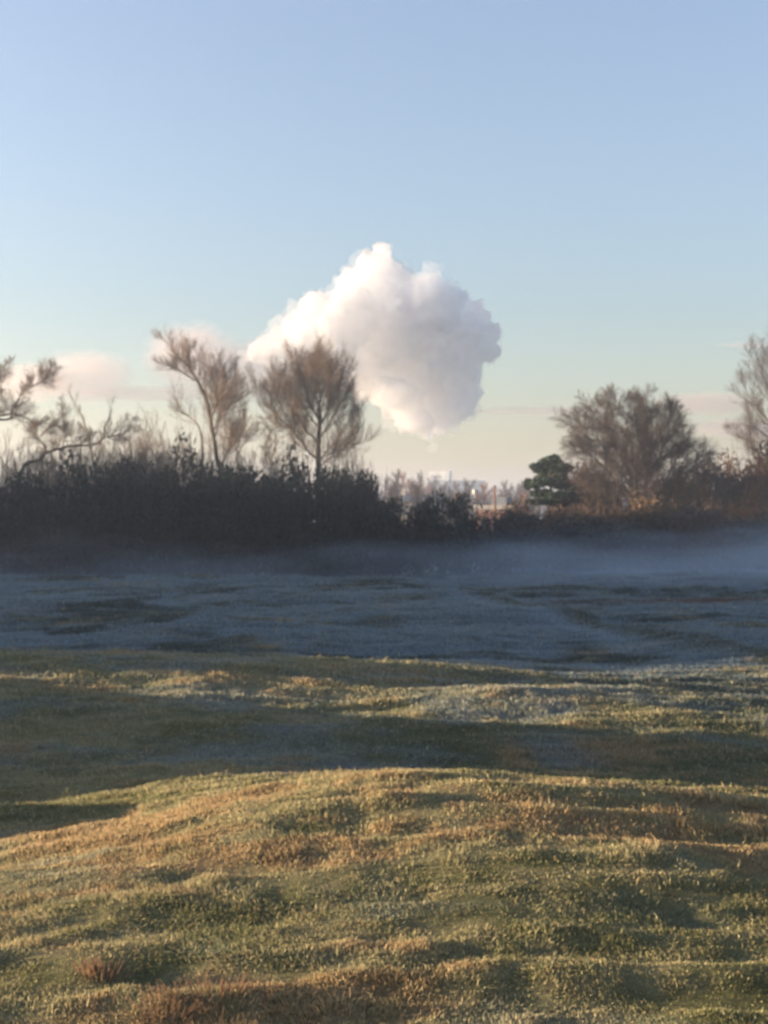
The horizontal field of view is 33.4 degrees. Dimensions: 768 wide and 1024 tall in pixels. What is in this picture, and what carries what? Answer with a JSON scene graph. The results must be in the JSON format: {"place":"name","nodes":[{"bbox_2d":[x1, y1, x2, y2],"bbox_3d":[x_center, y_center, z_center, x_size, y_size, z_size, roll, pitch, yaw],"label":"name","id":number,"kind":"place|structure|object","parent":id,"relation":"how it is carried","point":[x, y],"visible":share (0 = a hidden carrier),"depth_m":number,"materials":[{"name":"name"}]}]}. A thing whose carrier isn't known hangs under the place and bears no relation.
{"place":"outdoors","nodes":[
{"label":"outdoors","id":0,"kind":"place"},
{"bbox_2d":[0,520,767,1023],"bbox_3d":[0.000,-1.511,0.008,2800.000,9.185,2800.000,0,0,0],"label":"ground","id":1,"kind":"structure","parent":0,"point":[686,992],"depth_m":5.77,"materials":[{"name":"green plant"}]},
{"bbox_2d":[0,449,29,574],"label":"dark shrub","id":2,"kind":"object","parent":1,"relation":"on","point":[5,512],"visible":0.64,"depth_m":49.66,"materials":[{"name":"green plant"}]},
{"bbox_2d":[0,426,48,568],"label":"bare bush","id":3,"kind":"object","parent":1,"relation":"on","point":[11,462],"visible":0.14,"depth_m":55.76,"materials":[{"name":"brown plant"}]},
{"bbox_2d":[0,449,62,575],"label":"dark shrub","id":4,"kind":"object","parent":1,"relation":"on","point":[18,486],"visible":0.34,"depth_m":49.60,"materials":[{"name":"green plant"}]},
{"bbox_2d":[0,355,63,445],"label":"gnarled bare tree","id":5,"kind":"object","parent":1,"relation":"on","point":[45,375],"visible":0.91,"depth_m":54.48,"materials":[{"name":"brown plant"}]},
{"bbox_2d":[0,442,73,497],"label":"bare bush","id":6,"kind":"object","parent":1,"relation":"on","point":[32,465],"visible":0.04,"depth_m":56.43,"materials":[{"name":"brown plant"}]},
{"bbox_2d":[7,443,91,575],"bbox_3d":[-12.963,0.078,49.967,3.336,5.578,3.199,0,0,-15],"label":"dark shrub","id":7,"kind":"object","parent":1,"relation":"on","point":[42,511],"visible":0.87,"depth_m":49.31,"materials":[{"name":"green plant"}]},
{"bbox_2d":[22,427,93,570],"bbox_3d":[-14.077,-0.441,55.624,3.623,6.761,3.656,0,0,0],"label":"bare bush","id":8,"kind":"object","parent":1,"relation":"on","point":[55,457],"visible":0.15,"depth_m":54.98,"materials":[{"name":"brown plant"}]},
{"bbox_2d":[48,434,102,575],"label":"dark shrub","id":9,"kind":"object","parent":1,"relation":"on","point":[71,455],"visible":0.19,"depth_m":50.61,"materials":[{"name":"green plant"}]},
{"bbox_2d":[19,394,141,488],"bbox_3d":[-12.638,-2.287,52.886,5.200,5.510,2.267,0,0,10],"label":"arching bare tree","id":10,"kind":"object","parent":1,"relation":"on","point":[65,426],"visible":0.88,"depth_m":53.01,"materials":[{"name":"brown plant"}]},
{"bbox_2d":[49,445,111,566],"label":"bare bush","id":11,"kind":"object","parent":1,"relation":"on","point":[83,457],"visible":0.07,"depth_m":56.87,"materials":[{"name":"brown plant"}]},
{"bbox_2d":[68,384,114,507],"bbox_3d":[-11.910,-1.244,52.029,1.912,8.154,1.962,0,0,0],"label":"slender leaning tree","id":12,"kind":"object","parent":1,"relation":"on","point":[89,440],"visible":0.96,"depth_m":51.99,"materials":[{"name":"brown plant"}]},
{"bbox_2d":[66,953,131,982],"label":"weed clump","id":13,"kind":"object","parent":1,"relation":"on","point":[96,965],"visible":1,"depth_m":4.49,"materials":[{"name":"brown plant"}]},
{"bbox_2d":[74,417,130,480],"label":"bare bush","id":14,"kind":"object","parent":1,"relation":"on","point":[103,453],"visible":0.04,"depth_m":57.67,"materials":[{"name":"brown plant"}]},
{"bbox_2d":[67,438,140,575],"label":"dark shrub","id":15,"kind":"object","parent":1,"relation":"on","point":[105,537],"visible":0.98,"depth_m":49.67,"materials":[{"name":"black plant"}]},
{"bbox_2d":[90,442,149,506],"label":"bare bush","id":16,"kind":"object","parent":1,"relation":"on","point":[108,465],"visible":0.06,"depth_m":55.76,"materials":[{"name":"brown plant"}]},
{"bbox_2d":[99,426,167,574],"bbox_3d":[-10.061,-0.268,51.458,3.118,6.448,3.244,0,0,-37],"label":"dark shrub","id":17,"kind":"object","parent":1,"relation":"on","point":[134,473],"visible":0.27,"depth_m":50.50,"materials":[{"name":"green plant"}]},
{"bbox_2d":[105,423,178,473],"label":"bare bush","id":18,"kind":"object","parent":1,"relation":"on","point":[144,446],"visible":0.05,"depth_m":58.67,"materials":[{"name":"brown plant"}]},
{"bbox_2d":[115,402,187,569],"bbox_3d":[-10.166,-1.056,56.486,3.399,7.697,3.623,0,0,0],"label":"bare bush","id":19,"kind":"object","parent":1,"relation":"on","point":[144,453],"visible":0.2,"depth_m":56.02,"materials":[{"name":"brown plant"}]},
{"bbox_2d":[118,421,202,575],"bbox_3d":[-8.663,-0.435,50.498,3.336,6.497,3.200,0,0,-44],"label":"dark shrub","id":20,"kind":"object","parent":1,"relation":"on","point":[161,499],"visible":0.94,"depth_m":49.74,"materials":[{"name":"black plant"}]},
{"bbox_2d":[119,980,213,1023],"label":"weed clump","id":21,"kind":"object","parent":1,"relation":"on","point":[162,1008],"visible":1,"depth_m":4.20,"materials":[{"name":"brown plant"}]},
{"bbox_2d":[148,434,215,567],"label":"bare bush","id":22,"kind":"object","parent":1,"relation":"on","point":[199,456],"visible":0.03,"depth_m":57.19,"materials":[{"name":"brown plant"}]},
{"bbox_2d":[166,418,232,574],"bbox_3d":[-7.754,-0.506,51.654,3.474,6.862,3.349,0,0,38],"label":"dark shrub","id":23,"kind":"object","parent":1,"relation":"on","point":[183,465],"visible":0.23,"depth_m":51.22,"materials":[{"name":"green plant"}]},
{"bbox_2d":[178,446,234,522],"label":"bare bush","id":24,"kind":"object","parent":1,"relation":"on","point":[205,467],"visible":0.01,"depth_m":58.14,"materials":[{"name":"brown plant"}]},
{"bbox_2d":[152,323,264,503],"bbox_3d":[-8.135,-3.048,57.884,5.646,11.633,5.928,0,0,0],"label":"leaning bare tree","id":25,"kind":"object","parent":1,"relation":"on","point":[222,391],"visible":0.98,"depth_m":56.98,"materials":[{"name":"brown plant"}]},
{"bbox_2d":[155,970,277,1022],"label":"weed clump","id":26,"kind":"object","parent":1,"relation":"on","point":[222,990],"visible":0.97,"depth_m":4.28,"materials":[{"name":"brown plant"}]},
{"bbox_2d":[184,440,258,575],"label":"dark shrub","id":27,"kind":"object","parent":1,"relation":"on","point":[218,551],"visible":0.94,"depth_m":49.77,"materials":[{"name":"green plant"}]},
{"bbox_2d":[218,414,271,467],"bbox_3d":[-6.019,-0.726,55.059,2.478,6.979,1.197,0,0,0],"label":"curved sapling","id":28,"kind":"object","parent":1,"relation":"on","point":[247,436],"visible":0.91,"depth_m":55.02,"materials":[{"name":"brown plant"}]},
{"bbox_2d":[219,443,274,574],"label":"dark shrub","id":29,"kind":"object","parent":1,"relation":"on","point":[248,482],"visible":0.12,"depth_m":50.72,"materials":[{"name":"green plant"}]},
{"bbox_2d":[230,445,285,567],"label":"bare bush","id":30,"kind":"object","parent":1,"relation":"on","point":[252,461],"visible":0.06,"depth_m":56.96,"materials":[{"name":"brown plant"}]},
{"bbox_2d":[257,424,281,476],"bbox_3d":[-4.961,-0.589,56.142,1.250,6.549,1.572,0,0,0],"label":"curved sapling","id":31,"kind":"object","parent":1,"relation":"on","point":[266,447],"visible":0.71,"depth_m":55.96,"materials":[{"name":"brown plant"}]},
{"bbox_2d":[230,429,309,575],"bbox_3d":[-4.285,-0.250,50.526,3.199,6.158,3.336,0,0,16],"label":"dark shrub","id":32,"kind":"object","parent":1,"relation":"on","point":[274,522],"visible":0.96,"depth_m":49.67,"materials":[{"name":"green plant"}]},
{"bbox_2d":[261,401,289,476],"bbox_3d":[-4.701,-1.073,55.426,1.396,7.568,1.464,0,0,0],"label":"curved sapling","id":33,"kind":"object","parent":1,"relation":"on","point":[275,440],"visible":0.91,"depth_m":55.48,"materials":[{"name":"brown plant"}]},
{"bbox_2d":[257,446,312,505],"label":"bare bush","id":34,"kind":"object","parent":1,"relation":"on","point":[294,466],"visible":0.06,"depth_m":57.70,"materials":[{"name":"brown plant"}]},
{"bbox_2d":[266,425,336,576],"bbox_3d":[-3.407,-0.252,51.108,3.226,6.408,3.110,0,0,9],"label":"dark shrub","id":35,"kind":"object","parent":1,"relation":"on","point":[298,472],"visible":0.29,"depth_m":50.74,"materials":[{"name":"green plant"}]},
{"bbox_2d":[244,328,382,509],"bbox_3d":[-3.282,-2.810,57.088,6.493,10.827,7.280,0,0,0],"label":"tree","id":36,"kind":"object","parent":1,"relation":"on","point":[316,362],"visible":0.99,"depth_m":56.19,"materials":[{"name":"brown plant"}]},
{"bbox_2d":[296,447,366,577],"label":"dark shrub","id":37,"kind":"object","parent":1,"relation":"on","point":[335,545],"visible":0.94,"depth_m":49.84,"materials":[{"name":"black plant"}]},
{"bbox_2d":[322,441,379,492],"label":"bare bush","id":38,"kind":"object","parent":1,"relation":"on","point":[355,461],"visible":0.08,"depth_m":57.76,"materials":[{"name":"brown plant"}]},
{"bbox_2d":[327,447,382,575],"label":"dark shrub","id":39,"kind":"object","parent":1,"relation":"on","point":[363,488],"visible":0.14,"depth_m":51.50,"materials":[{"name":"green plant"}]},
{"bbox_2d":[9,479,736,518],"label":"distant woodland","id":40,"kind":"object","parent":1,"relation":"on","point":[540,508],"depth_m":306.56,"materials":[{"name":"brown plant"}]},
{"bbox_2d":[350,479,395,576],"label":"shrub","id":41,"kind":"object","parent":1,"relation":"on","point":[358,572],"visible":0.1,"depth_m":51.60,"materials":[{"name":"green plant"}]},
{"bbox_2d":[352,472,408,575],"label":"dark shrub","id":42,"kind":"object","parent":1,"relation":"on","point":[380,535],"visible":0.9,"depth_m":49.95,"materials":[{"name":"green plant"}]},
{"bbox_2d":[379,473,390,502],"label":"hazy tree","id":43,"kind":"object","parent":1,"relation":"on","point":[387,482],"visible":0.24,"depth_m":180.10,"materials":[{"name":"grey plant"}]},
{"bbox_2d":[387,479,400,514],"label":"hazy tree","id":44,"kind":"object","parent":1,"relation":"on","point":[394,489],"visible":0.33,"depth_m":127.30,"materials":[{"name":"grey plant"}]},
{"bbox_2d":[385,479,402,497],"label":"hazy tree","id":45,"kind":"object","parent":1,"relation":"on","point":[399,492],"visible":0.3,"depth_m":136.28,"materials":[{"name":"grey plant"}]},
{"bbox_2d":[364,491,429,576],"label":"shrub","id":46,"kind":"object","parent":1,"relation":"on","point":[410,542],"visible":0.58,"depth_m":50.46,"materials":[{"name":"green plant"}]},
{"bbox_2d":[387,469,408,501],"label":"hazy tree","id":47,"kind":"object","parent":1,"relation":"on","point":[397,477],"visible":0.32,"depth_m":149.76,"materials":[{"name":"grey plant"}]},
{"bbox_2d":[389,473,412,497],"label":"hazy tree","id":48,"kind":"object","parent":1,"relation":"on","point":[403,478],"visible":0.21,"depth_m":169.82,"materials":[{"name":"grey plant"}]},
{"bbox_2d":[405,478,413,493],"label":"hazy tree","id":49,"kind":"object","parent":1,"relation":"on","point":[409,486],"visible":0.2,"depth_m":159.95,"materials":[{"name":"grey plant"}]},
{"bbox_2d":[406,483,423,522],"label":"hazy tree","id":50,"kind":"object","parent":1,"relation":"on","point":[416,491],"visible":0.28,"depth_m":126.62,"materials":[{"name":"grey plant"}]},
{"bbox_2d":[389,488,441,524],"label":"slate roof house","id":51,"kind":"structure","parent":1,"relation":"on","point":[405,496],"depth_m":135.15,"materials":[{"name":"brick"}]},
{"bbox_2d":[408,482,427,525],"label":"hazy tree","id":52,"kind":"object","parent":1,"relation":"on","point":[414,499],"visible":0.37,"depth_m":127.56,"materials":[{"name":"grey plant"}]},
{"bbox_2d":[413,469,426,492],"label":"hazy tree","id":53,"kind":"object","parent":1,"relation":"on","point":[420,478],"visible":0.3,"depth_m":189.77,"materials":[{"name":"grey plant"}]},
{"bbox_2d":[402,493,443,574],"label":"shrub","id":54,"kind":"object","parent":1,"relation":"on","point":[422,568],"visible":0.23,"depth_m":51.41,"materials":[{"name":"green plant"}]},
{"bbox_2d":[426,475,440,490],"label":"hazy tree","id":55,"kind":"object","parent":1,"relation":"on","point":[434,482],"visible":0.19,"depth_m":255.08,"materials":[{"name":"grey plant"}]},
{"bbox_2d":[412,479,474,574],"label":"shrub","id":56,"kind":"object","parent":1,"relation":"on","point":[441,537],"visible":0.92,"depth_m":51.17,"materials":[{"name":"black plant"}]},
{"bbox_2d":[437,481,449,521],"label":"hazy tree","id":57,"kind":"object","parent":1,"relation":"on","point":[444,488],"visible":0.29,"depth_m":204.21,"materials":[{"name":"grey plant"}]},
{"bbox_2d":[444,485,454,523],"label":"hazy tree","id":58,"kind":"object","parent":1,"relation":"on","point":[451,492],"visible":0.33,"depth_m":185.97,"materials":[{"name":"grey plant"}]},
{"bbox_2d":[452,480,461,500],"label":"hazy tree","id":59,"kind":"object","parent":1,"relation":"on","point":[455,486],"visible":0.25,"depth_m":219.57,"materials":[{"name":"grey plant"}]},
{"bbox_2d":[442,481,484,523],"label":"long block","id":60,"kind":"structure","parent":1,"relation":"on","point":[476,486],"depth_m":540.06,"materials":[{"name":"concrete"}]},
{"bbox_2d":[435,488,496,574],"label":"shrub","id":61,"kind":"object","parent":1,"relation":"on","point":[477,537],"visible":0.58,"depth_m":52.07,"materials":[{"name":"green plant"}]},
{"bbox_2d":[457,477,479,519],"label":"hazy tree","id":62,"kind":"object","parent":1,"relation":"on","point":[468,490],"visible":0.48,"depth_m":144.19,"materials":[{"name":"grey plant"}]},
{"bbox_2d":[472,489,476,517],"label":"lamp post","id":63,"kind":"object","parent":1,"relation":"on","point":[474,492],"visible":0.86,"depth_m":99.93,"materials":[{"name":"white metal"}]},
{"bbox_2d":[472,483,493,512],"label":"hazy tree","id":64,"kind":"object","parent":1,"relation":"on","point":[484,498],"visible":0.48,"depth_m":136.41,"materials":[{"name":"grey plant"}]},
{"bbox_2d":[493,486,495,512],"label":"rusty pole","id":65,"kind":"object","parent":1,"relation":"on","point":[494,498],"visible":0.33,"depth_m":89.95,"materials":[{"name":"metal"}]},
{"bbox_2d":[463,502,526,573],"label":"shrub","id":66,"kind":"object","parent":1,"relation":"on","point":[497,561],"visible":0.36,"depth_m":53.16,"materials":[{"name":"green plant"}]},
{"bbox_2d":[499,480,513,496],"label":"hazy tree","id":67,"kind":"object","parent":1,"relation":"on","point":[503,487],"visible":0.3,"depth_m":245.08,"materials":[{"name":"grey plant"}]},
{"bbox_2d":[484,499,536,570],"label":"shrub","id":68,"kind":"object","parent":1,"relation":"on","point":[519,543],"visible":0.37,"depth_m":55.54,"materials":[{"name":"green plant"}]},
{"bbox_2d":[502,483,519,503],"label":"hazy tree","id":69,"kind":"object","parent":1,"relation":"on","point":[509,490],"visible":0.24,"depth_m":163.49,"materials":[{"name":"grey plant"}]},
{"bbox_2d":[492,490,546,530],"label":"brush","id":70,"kind":"object","parent":1,"relation":"on","point":[514,507],"visible":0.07,"depth_m":65.22,"materials":[{"name":"brown plant"}]},
{"bbox_2d":[516,492,530,514],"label":"hazy tree","id":71,"kind":"object","parent":1,"relation":"on","point":[526,495],"visible":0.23,"depth_m":152.18,"materials":[{"name":"grey plant"}]},
{"bbox_2d":[517,485,531,512],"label":"hazy tree","id":72,"kind":"object","parent":1,"relation":"on","point":[520,494],"visible":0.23,"depth_m":169.90,"materials":[{"name":"grey plant"}]},
{"bbox_2d":[504,506,565,570],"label":"shrub","id":73,"kind":"object","parent":1,"relation":"on","point":[544,554],"visible":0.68,"depth_m":56.41,"materials":[{"name":"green plant"}]},
{"bbox_2d":[526,508,553,564],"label":"brown bush","id":74,"kind":"object","parent":1,"relation":"on","point":[536,526],"visible":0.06,"depth_m":62.92,"materials":[{"name":"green plant"}]},
{"bbox_2d":[517,494,570,538],"bbox_3d":[8.029,1.037,65.312,3.864,3.911,3.973,0,0,31],"label":"brush","id":75,"kind":"object","parent":1,"relation":"on","point":[547,511],"visible":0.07,"depth_m":64.70,"materials":[{"name":"brown plant"}]},
{"bbox_2d":[523,454,580,516],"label":"pine tree","id":76,"kind":"object","parent":1,"relation":"on","point":[547,469],"visible":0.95,"depth_m":65.62,"materials":[{"name":"green plant"}]},
{"bbox_2d":[531,506,598,572],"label":"shrub","id":77,"kind":"object","parent":1,"relation":"on","point":[564,531],"visible":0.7,"depth_m":56.84,"materials":[{"name":"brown plant"}]},
{"bbox_2d":[540,502,593,556],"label":"brown bush","id":78,"kind":"object","parent":1,"relation":"on","point":[557,516],"visible":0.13,"depth_m":62.05,"materials":[{"name":"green plant"}]},
{"bbox_2d":[545,489,594,524],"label":"brush","id":79,"kind":"object","parent":1,"relation":"on","point":[568,509],"visible":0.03,"depth_m":66.84,"materials":[{"name":"brown plant"}]},
{"bbox_2d":[563,458,619,530],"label":"brush","id":80,"kind":"object","parent":1,"relation":"on","point":[589,499],"visible":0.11,"depth_m":66.14,"materials":[{"name":"brown plant"}]},
{"bbox_2d":[567,492,620,564],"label":"brown bush","id":81,"kind":"object","parent":1,"relation":"on","point":[597,513],"visible":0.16,"depth_m":62.91,"materials":[{"name":"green plant"}]},
{"bbox_2d":[560,505,629,572],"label":"shrub","id":82,"kind":"object","parent":1,"relation":"on","point":[602,549],"visible":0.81,"depth_m":57.35,"materials":[{"name":"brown plant"}]},
{"bbox_2d":[580,462,643,519],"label":"brush","id":83,"kind":"object","parent":1,"relation":"on","point":[620,504],"visible":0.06,"depth_m":67.19,"materials":[{"name":"brown plant"}]},
{"bbox_2d":[594,508,637,565],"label":"brown bush","id":84,"kind":"object","parent":1,"relation":"on","point":[617,521],"visible":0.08,"depth_m":60.79,"materials":[{"name":"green plant"}]},
{"bbox_2d":[593,511,655,568],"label":"shrub","id":85,"kind":"object","parent":1,"relation":"on","point":[632,532],"visible":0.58,"depth_m":57.94,"materials":[{"name":"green plant"}]},
{"bbox_2d":[546,381,724,511],"bbox_3d":[12.409,-2.822,61.991,8.710,7.227,8.717,0,0,0],"label":"round bare tree","id":86,"kind":"object","parent":1,"relation":"on","point":[646,442],"visible":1,"depth_m":60.86,"materials":[{"name":"brown plant"}]},
{"bbox_2d":[605,470,679,568],"bbox_3d":[11.884,0.477,60.561,4.161,4.832,4.278,0,0,-44],"label":"brush","id":87,"kind":"object","parent":1,"relation":"on","point":[643,509],"visible":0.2,"depth_m":59.90,"materials":[{"name":"brown plant"}]},
{"bbox_2d":[614,509,697,570],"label":"shrub","id":88,"kind":"object","parent":1,"relation":"on","point":[657,547],"visible":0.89,"depth_m":57.51,"materials":[{"name":"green plant"}]},
{"bbox_2d":[648,450,701,526],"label":"brush","id":89,"kind":"object","parent":1,"relation":"on","point":[668,479],"depth_m":67.85,"materials":[{"name":"brown plant"}]},
{"bbox_2d":[665,504,705,563],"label":"purple bush","id":90,"kind":"object","parent":1,"relation":"on","point":[677,523],"visible":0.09,"depth_m":59.84,"materials":[{"name":"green plant"}]},
{"bbox_2d":[659,453,727,526],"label":"brush","id":91,"kind":"object","parent":1,"relation":"on","point":[698,503],"visible":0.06,"depth_m":65.34,"materials":[{"name":"brown plant"}]},
{"bbox_2d":[664,488,746,571],"bbox_3d":[14.447,0.895,57.578,3.618,3.944,4.171,0,0,22],"label":"brush","id":92,"kind":"object","parent":1,"relation":"on","point":[705,545],"visible":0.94,"depth_m":56.59,"materials":[{"name":"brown plant"}]},
{"bbox_2d":[687,464,745,566],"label":"purple bush","id":93,"kind":"object","parent":1,"relation":"on","point":[715,496],"visible":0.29,"depth_m":62.94,"materials":[{"name":"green plant"}]},
{"bbox_2d":[695,444,755,565],"bbox_3d":[17.083,-0.236,65.118,3.618,6.477,4.171,0,0,-11],"label":"brush","id":94,"kind":"object","parent":1,"relation":"on","point":[718,490],"visible":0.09,"depth_m":64.00,"materials":[{"name":"brown plant"}]},
{"bbox_2d":[707,504,767,569],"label":"bush","id":95,"kind":"object","parent":1,"relation":"on","point":[717,559],"visible":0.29,"depth_m":57.56,"materials":[{"name":"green plant"}]},
{"bbox_2d":[712,506,767,568],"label":"shrub","id":96,"kind":"object","parent":1,"relation":"on","point":[747,542],"visible":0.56,"depth_m":57.39,"materials":[{"name":"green plant"}]},
{"bbox_2d":[712,452,767,565],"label":"rusty bush","id":97,"kind":"object","parent":1,"relation":"on","point":[757,482],"visible":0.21,"depth_m":63.34,"materials":[{"name":"brown plant"}]},
{"bbox_2d":[716,438,766,508],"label":"brush","id":98,"kind":"object","parent":1,"relation":"on","point":[729,465],"visible":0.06,"depth_m":66.59,"materials":[{"name":"brown plant"}]},
{"bbox_2d":[722,330,767,465],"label":"tree","id":99,"kind":"object","parent":1,"relation":"on","point":[748,416],"visible":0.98,"depth_m":68.13,"materials":[{"name":"brown plant"}]},
{"bbox_2d":[724,478,767,535],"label":"leafy bush","id":100,"kind":"object","parent":1,"relation":"on","point":[762,506],"visible":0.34,"depth_m":61.47,"materials":[{"name":"orange plant"}]},
{"bbox_2d":[731,435,767,512],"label":"brush","id":101,"kind":"object","parent":1,"relation":"on","point":[755,457],"visible":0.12,"depth_m":64.92,"materials":[{"name":"brown plant"}]},
{"bbox_2d":[740,500,767,569],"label":"shrub","id":102,"kind":"object","parent":1,"relation":"on","point":[765,565],"visible":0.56,"depth_m":57.78,"materials":[{"name":"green plant"}]},
{"bbox_2d":[0,0,767,518],"label":"sky","id":103,"kind":"structure","parent":0,"point":[503,209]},
{"bbox_2d":[429,470,451,493],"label":"tower block","id":104,"kind":"structure","parent":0,"point":[444,475],"depth_m":559.28,"materials":[{"name":"white paint"}]},
{"bbox_2d":[476,497,529,528],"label":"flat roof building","id":105,"kind":"structure","parent":0,"point":[501,502],"depth_m":119.92,"materials":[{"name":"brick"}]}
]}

